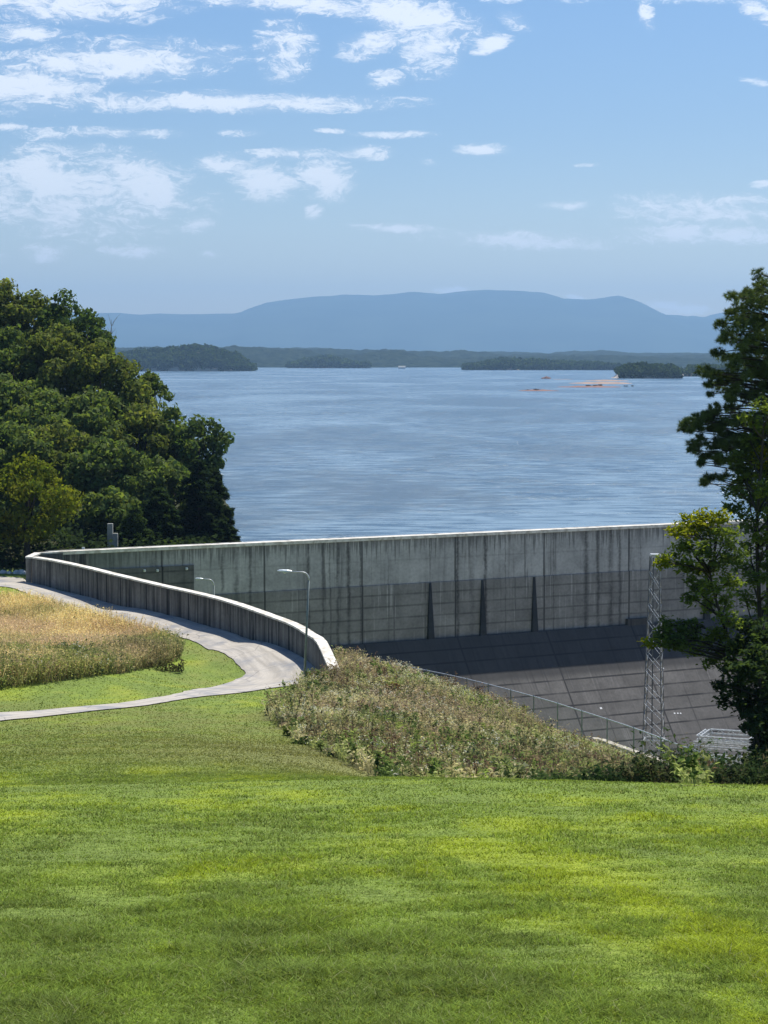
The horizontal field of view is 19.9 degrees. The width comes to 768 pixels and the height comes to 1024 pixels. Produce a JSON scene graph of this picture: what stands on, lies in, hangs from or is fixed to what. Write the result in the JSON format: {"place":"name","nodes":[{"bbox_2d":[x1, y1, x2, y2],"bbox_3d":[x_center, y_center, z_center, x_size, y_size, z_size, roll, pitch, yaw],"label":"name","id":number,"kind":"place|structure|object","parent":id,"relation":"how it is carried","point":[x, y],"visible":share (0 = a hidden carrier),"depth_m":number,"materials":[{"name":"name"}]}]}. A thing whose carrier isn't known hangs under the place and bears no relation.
{"place":"outdoors","nodes":[
{"label":"outdoors","id":0,"kind":"place"},
{"bbox_2d":[0,576,319,719],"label":"road","id":1,"kind":"structure","parent":0,"point":[263,665],"depth_m":181.34,"materials":[{"name":"grey concrete"}]},
{"bbox_2d":[116,363,232,370],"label":"island","id":2,"kind":"structure","parent":0,"point":[175,368],"depth_m":4294.89,"materials":[{"name":"green plant"}]},
{"bbox_2d":[116,343,257,370],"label":"forest","id":3,"kind":"object","parent":2,"relation":"on","point":[185,356],"visible":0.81,"depth_m":4302.87,"materials":[{"name":"green plant"}]},
{"bbox_2d":[0,469,767,1023],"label":"ground","id":4,"kind":"structure","parent":0,"point":[208,669],"depth_m":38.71,"materials":[{"name":"green plant"}]},
{"bbox_2d":[0,302,10,326],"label":"broadleaf tree","id":5,"kind":"object","parent":4,"relation":"on","point":[1,322],"visible":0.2,"depth_m":307.70,"materials":[{"name":"green plant"}]},
{"bbox_2d":[0,483,25,533],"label":"broadleaf tree","id":6,"kind":"object","parent":4,"relation":"on","point":[6,501],"visible":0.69,"depth_m":243.85,"materials":[{"name":"green plant"}]},
{"bbox_2d":[0,277,43,371],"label":"broadleaf tree","id":7,"kind":"object","parent":4,"relation":"on","point":[24,317],"visible":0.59,"depth_m":306.94,"materials":[{"name":"green plant"}]},
{"bbox_2d":[0,372,43,414],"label":"broadleaf tree","id":8,"kind":"object","parent":4,"relation":"on","point":[11,389],"visible":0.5,"depth_m":284.44,"materials":[{"name":"green plant"}]},
{"bbox_2d":[0,323,56,384],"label":"broadleaf tree","id":9,"kind":"object","parent":4,"relation":"on","point":[10,346],"visible":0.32,"depth_m":294.67,"materials":[{"name":"green plant"}]},
{"bbox_2d":[0,420,57,470],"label":"broadleaf tree","id":10,"kind":"object","parent":4,"relation":"on","point":[18,436],"visible":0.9,"depth_m":268.29,"materials":[{"name":"green plant"}]},
{"bbox_2d":[3,288,67,367],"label":"broadleaf tree","id":11,"kind":"object","parent":4,"relation":"on","point":[42,303],"visible":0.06,"depth_m":309.01,"materials":[{"name":"green plant"}]},
{"bbox_2d":[0,451,84,563],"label":"broadleaf tree","id":12,"kind":"object","parent":4,"relation":"on","point":[58,504],"visible":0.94,"depth_m":243.72,"materials":[{"name":"green plant"}]},
{"bbox_2d":[9,419,96,487],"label":"broadleaf tree","id":13,"kind":"object","parent":4,"relation":"on","point":[67,437],"visible":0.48,"depth_m":269.23,"materials":[{"name":"green plant"}]},
{"bbox_2d":[0,384,111,433],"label":"broadleaf tree","id":14,"kind":"object","parent":4,"relation":"on","point":[49,407],"visible":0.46,"depth_m":279.84,"materials":[{"name":"green plant"}]},
{"bbox_2d":[35,288,92,389],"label":"broadleaf tree","id":15,"kind":"object","parent":4,"relation":"on","point":[56,314],"visible":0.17,"depth_m":303.58,"materials":[{"name":"green plant"}]},
{"bbox_2d":[14,319,115,401],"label":"broadleaf tree","id":16,"kind":"object","parent":4,"relation":"on","point":[65,341],"visible":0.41,"depth_m":292.59,"materials":[{"name":"green plant"}]},
{"bbox_2d":[60,307,116,384],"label":"broadleaf tree","id":17,"kind":"object","parent":4,"relation":"on","point":[96,330],"visible":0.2,"depth_m":297.60,"materials":[{"name":"green plant"}]},
{"bbox_2d":[0,587,189,689],"bbox_3d":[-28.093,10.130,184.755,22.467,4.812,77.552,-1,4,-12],"label":"tall grass","id":18,"kind":"structure","parent":4,"relation":"on","point":[7,620],"depth_m":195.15,"materials":[{"name":"beige plant"}]},
{"bbox_2d":[58,432,145,504],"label":"broadleaf tree","id":19,"kind":"object","parent":4,"relation":"on","point":[105,453],"visible":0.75,"depth_m":265.89,"materials":[{"name":"green plant"}]},
{"bbox_2d":[61,337,142,430],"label":"broadleaf tree","id":20,"kind":"object","parent":4,"relation":"on","point":[104,361],"visible":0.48,"depth_m":289.73,"materials":[{"name":"green plant"}]},
{"bbox_2d":[63,384,144,470],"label":"broadleaf tree","id":21,"kind":"object","parent":4,"relation":"on","point":[101,413],"visible":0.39,"depth_m":280.76,"materials":[{"name":"green plant"}]},
{"bbox_2d":[76,485,141,533],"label":"broadleaf tree","id":22,"kind":"object","parent":4,"relation":"on","point":[103,507],"visible":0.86,"depth_m":258.49,"materials":[{"name":"green plant"}]},
{"bbox_2d":[0,505,221,567],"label":"undergrowth","id":23,"kind":"object","parent":4,"relation":"on","point":[71,540],"visible":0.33,"depth_m":252.20,"materials":[{"name":"green plant"}]},
{"bbox_2d":[107,523,117,547],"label":"concrete pillar","id":24,"kind":"structure","parent":4,"relation":"on","point":[112,535],"depth_m":250.50,"materials":[{"name":"grey concrete"}]},
{"bbox_2d":[89,363,161,450],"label":"broadleaf tree","id":25,"kind":"object","parent":4,"relation":"on","point":[138,388],"visible":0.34,"depth_m":288.20,"materials":[{"name":"green plant"}]},
{"bbox_2d":[115,506,156,546],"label":"conifer tree","id":26,"kind":"object","parent":4,"relation":"on","point":[134,523],"visible":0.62,"depth_m":253.80,"materials":[{"name":"green plant"}]},
{"bbox_2d":[107,452,178,507],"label":"broadleaf tree","id":27,"kind":"object","parent":4,"relation":"on","point":[142,483],"visible":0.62,"depth_m":266.17,"materials":[{"name":"green plant"}]},
{"bbox_2d":[107,399,180,463],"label":"broadleaf tree","id":28,"kind":"object","parent":4,"relation":"on","point":[140,419],"visible":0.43,"depth_m":280.09,"materials":[{"name":"green plant"}]},
{"bbox_2d":[141,368,174,416],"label":"broadleaf tree","id":29,"kind":"object","parent":4,"relation":"on","point":[153,378],"visible":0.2,"depth_m":295.00,"materials":[{"name":"green plant"}]},
{"bbox_2d":[141,486,193,545],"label":"conifer tree","id":30,"kind":"object","parent":4,"relation":"on","point":[159,512],"visible":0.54,"depth_m":257.84,"materials":[{"name":"green plant"}]},
{"bbox_2d":[154,657,185,672],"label":"bush","id":31,"kind":"object","parent":4,"relation":"on","point":[178,667],"visible":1,"depth_m":173.13,"materials":[{"name":"green plant"}]},
{"bbox_2d":[137,402,206,493],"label":"broadleaf tree","id":32,"kind":"object","parent":4,"relation":"on","point":[175,415],"visible":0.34,"depth_m":282.79,"materials":[{"name":"green plant"}]},
{"bbox_2d":[149,456,197,519],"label":"broadleaf tree","id":33,"kind":"object","parent":4,"relation":"on","point":[182,474],"visible":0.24,"depth_m":268.90,"materials":[{"name":"green plant"}]},
{"bbox_2d":[25,550,339,677],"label":"parapet wall","id":34,"kind":"structure","parent":4,"relation":"on","point":[75,574],"depth_m":205.57,"materials":[{"name":"concrete"}]},
{"bbox_2d":[171,458,232,543],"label":"conifer tree","id":35,"kind":"object","parent":4,"relation":"on","point":[202,499],"visible":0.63,"depth_m":261.71,"materials":[{"name":"green plant"}]},
{"bbox_2d":[170,414,234,492],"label":"broadleaf tree","id":36,"kind":"object","parent":4,"relation":"on","point":[217,438],"visible":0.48,"depth_m":278.92,"materials":[{"name":"green plant"}]},
{"bbox_2d":[195,578,214,594],"bbox_3d":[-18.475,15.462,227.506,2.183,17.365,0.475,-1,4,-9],"label":"street lamp","id":37,"kind":"object","parent":4,"relation":"on","point":[212,582],"visible":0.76,"depth_m":227.00,"materials":[{"name":"metal"}]},
{"bbox_2d":[185,467,240,542],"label":"conifer tree","id":38,"kind":"object","parent":4,"relation":"on","point":[225,510],"visible":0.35,"depth_m":264.06,"materials":[{"name":"green plant"}]},
{"bbox_2d":[282,725,299,735],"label":"bush","id":39,"kind":"object","parent":4,"relation":"on","point":[285,730],"visible":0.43,"depth_m":123.11,"materials":[{"name":"green plant"}]},
{"bbox_2d":[277,569,309,681],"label":"street lamp","id":40,"kind":"object","parent":4,"relation":"on","point":[284,571],"visible":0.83,"depth_m":165.90,"materials":[{"name":"metal"}]},
{"bbox_2d":[290,733,318,744],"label":"bush","id":41,"kind":"object","parent":4,"relation":"on","point":[300,741],"visible":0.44,"depth_m":111.04,"materials":[{"name":"green plant"}]},
{"bbox_2d":[299,669,315,679],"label":"bush","id":42,"kind":"object","parent":4,"relation":"on","point":[310,671],"visible":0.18,"depth_m":168.09,"materials":[{"name":"green plant"}]},
{"bbox_2d":[327,747,358,758],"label":"bush","id":43,"kind":"object","parent":4,"relation":"on","point":[329,753],"visible":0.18,"depth_m":96.73,"materials":[{"name":"green plant"}]},
{"bbox_2d":[0,587,747,785],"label":"grass","id":44,"kind":"structure","parent":4,"relation":"on","point":[237,746],"depth_m":90.01,"materials":[{"name":"green plant"}]},
{"bbox_2d":[382,682,408,691],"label":"bush","id":45,"kind":"object","parent":4,"relation":"on","point":[394,684],"visible":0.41,"depth_m":160.90,"materials":[{"name":"green plant"}]},
{"bbox_2d":[45,519,766,766],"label":"dam","id":46,"kind":"structure","parent":4,"relation":"on","point":[558,615],"depth_m":260.71,"materials":[{"name":"concrete"}]},
{"bbox_2d":[463,745,482,757],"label":"bush","id":47,"kind":"object","parent":4,"relation":"on","point":[473,749],"visible":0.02,"depth_m":109.32,"materials":[{"name":"green plant"}]},
{"bbox_2d":[261,645,719,785],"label":"weeds","id":48,"kind":"object","parent":4,"relation":"on","point":[342,660],"visible":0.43,"depth_m":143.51,"materials":[{"name":"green plant"}]},
{"bbox_2d":[363,658,733,766],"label":"chain link fence","id":49,"kind":"object","parent":4,"relation":"on","point":[533,696],"visible":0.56,"depth_m":166.87,"materials":[{"name":"metal"}]},
{"bbox_2d":[590,737,668,764],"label":"concrete curb","id":50,"kind":"structure","parent":4,"relation":"on","point":[628,749],"depth_m":161.89,"materials":[{"name":"grey concrete"}]},
{"bbox_2d":[521,726,767,785],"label":"undergrowth","id":51,"kind":"object","parent":4,"relation":"on","point":[723,773],"visible":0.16,"depth_m":70.35,"materials":[{"name":"green plant"}]},
{"bbox_2d":[640,506,753,704],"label":"broadleaf tree","id":52,"kind":"object","parent":4,"relation":"on","point":[680,639],"visible":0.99,"depth_m":80.05,"materials":[{"name":"green plant"}]},
{"bbox_2d":[688,728,751,764],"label":"switchyard gantry","id":53,"kind":"object","parent":4,"relation":"on","point":[705,739],"visible":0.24,"depth_m":213.78,"materials":[{"name":"metal"}]},
{"bbox_2d":[676,267,767,652],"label":"pine tree","id":54,"kind":"object","parent":4,"relation":"on","point":[755,367],"visible":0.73,"depth_m":85.26,"materials":[{"name":"green plant"}]},
{"bbox_2d":[709,614,767,770],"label":"broadleaf tree","id":55,"kind":"object","parent":4,"relation":"on","point":[750,668],"visible":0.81,"depth_m":78.80,"materials":[{"name":"green plant"}]},
{"bbox_2d":[719,395,767,732],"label":"broadleaf tree","id":56,"kind":"object","parent":4,"relation":"on","point":[759,541],"visible":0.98,"depth_m":83.24,"materials":[{"name":"green plant"}]},
{"bbox_2d":[0,0,767,316],"label":"sky","id":57,"kind":"structure","parent":0,"point":[157,156],"materials":[{"name":"blue"}]},
{"bbox_2d":[30,290,767,353],"bbox_3d":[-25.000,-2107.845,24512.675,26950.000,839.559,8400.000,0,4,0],"label":"mountains","id":58,"kind":"structure","parent":0,"point":[502,320],"depth_m":22348.79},
{"bbox_2d":[96,367,767,541],"bbox_3d":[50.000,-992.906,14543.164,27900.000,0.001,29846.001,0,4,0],"label":"lake","id":59,"kind":"structure","parent":0,"point":[315,453],"depth_m":581.11,"materials":[{"name":"liquid"}]},
{"bbox_2d":[561,386,616,387],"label":"sandbar","id":60,"kind":"structure","parent":59,"relation":"in","point":[589,386],"depth_m":1850.98,"materials":[{"name":"beige sand"}]},
{"bbox_2d":[571,382,631,383],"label":"sandbar","id":61,"kind":"structure","parent":59,"relation":"in","point":[601,383],"depth_m":2120.25,"materials":[{"name":"beige sand"}]},
{"bbox_2d":[115,345,760,366],"bbox_3d":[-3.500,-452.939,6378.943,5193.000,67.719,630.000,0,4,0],"label":"hills","id":62,"kind":"structure","parent":0,"point":[262,357],"depth_m":6270.91,"materials":[{"name":"green plant"}]},
{"bbox_2d":[114,346,766,358],"bbox_3d":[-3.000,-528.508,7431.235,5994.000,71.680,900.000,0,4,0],"label":"hills","id":63,"kind":"structure","parent":0,"point":[462,354],"depth_m":7397.83,"materials":[{"name":"green plant"}]},
{"bbox_2d":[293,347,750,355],"bbox_3d":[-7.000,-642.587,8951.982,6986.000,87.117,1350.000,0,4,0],"label":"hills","id":64,"kind":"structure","parent":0,"point":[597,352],"depth_m":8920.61,"materials":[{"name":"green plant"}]},
{"bbox_2d":[520,390,556,390],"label":"sandbar","id":65,"kind":"structure","parent":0,"point":[538,390],"depth_m":1642.95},
{"bbox_2d":[492,368,592,369],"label":"island","id":66,"kind":"structure","parent":0,"point":[516,369],"depth_m":4697.03,"materials":[{"name":"green plant"}]},
{"bbox_2d":[461,356,622,369],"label":"forest","id":67,"kind":"object","parent":66,"relation":"on","point":[518,363],"visible":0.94,"depth_m":4696.60,"materials":[{"name":"green plant"}]},
{"bbox_2d":[586,380,624,380],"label":"sandbar","id":68,"kind":"structure","parent":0,"point":[605,380],"depth_m":2372.45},
{"bbox_2d":[612,373,678,377],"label":"island","id":69,"kind":"structure","parent":0,"point":[616,376],"depth_m":2697.88,"materials":[{"name":"green plant"}]},
{"bbox_2d":[613,361,683,377],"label":"forest","id":70,"kind":"object","parent":69,"relation":"on","point":[643,369],"visible":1,"depth_m":2698.70,"materials":[{"name":"green plant"}]},
{"bbox_2d":[642,553,664,754],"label":"lattice tower","id":71,"kind":"structure","parent":0,"point":[651,555],"depth_m":197.23,"materials":[{"name":"metal"}]},
{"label":"island","id":72,"kind":"structure","parent":0,"visible":0},
{"bbox_2d":[679,362,760,375],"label":"forest","id":73,"kind":"object","parent":72,"relation":"on","point":[689,369],"visible":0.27,"depth_m":3004.56,"materials":[{"name":"green plant"}]},
{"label":"island","id":74,"kind":"structure","parent":0,"visible":0},
{"bbox_2d":[285,354,371,367],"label":"forest","id":75,"kind":"object","parent":74,"relation":"on","point":[327,361],"visible":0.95,"depth_m":5691.59,"materials":[{"name":"green plant"}]}
]}

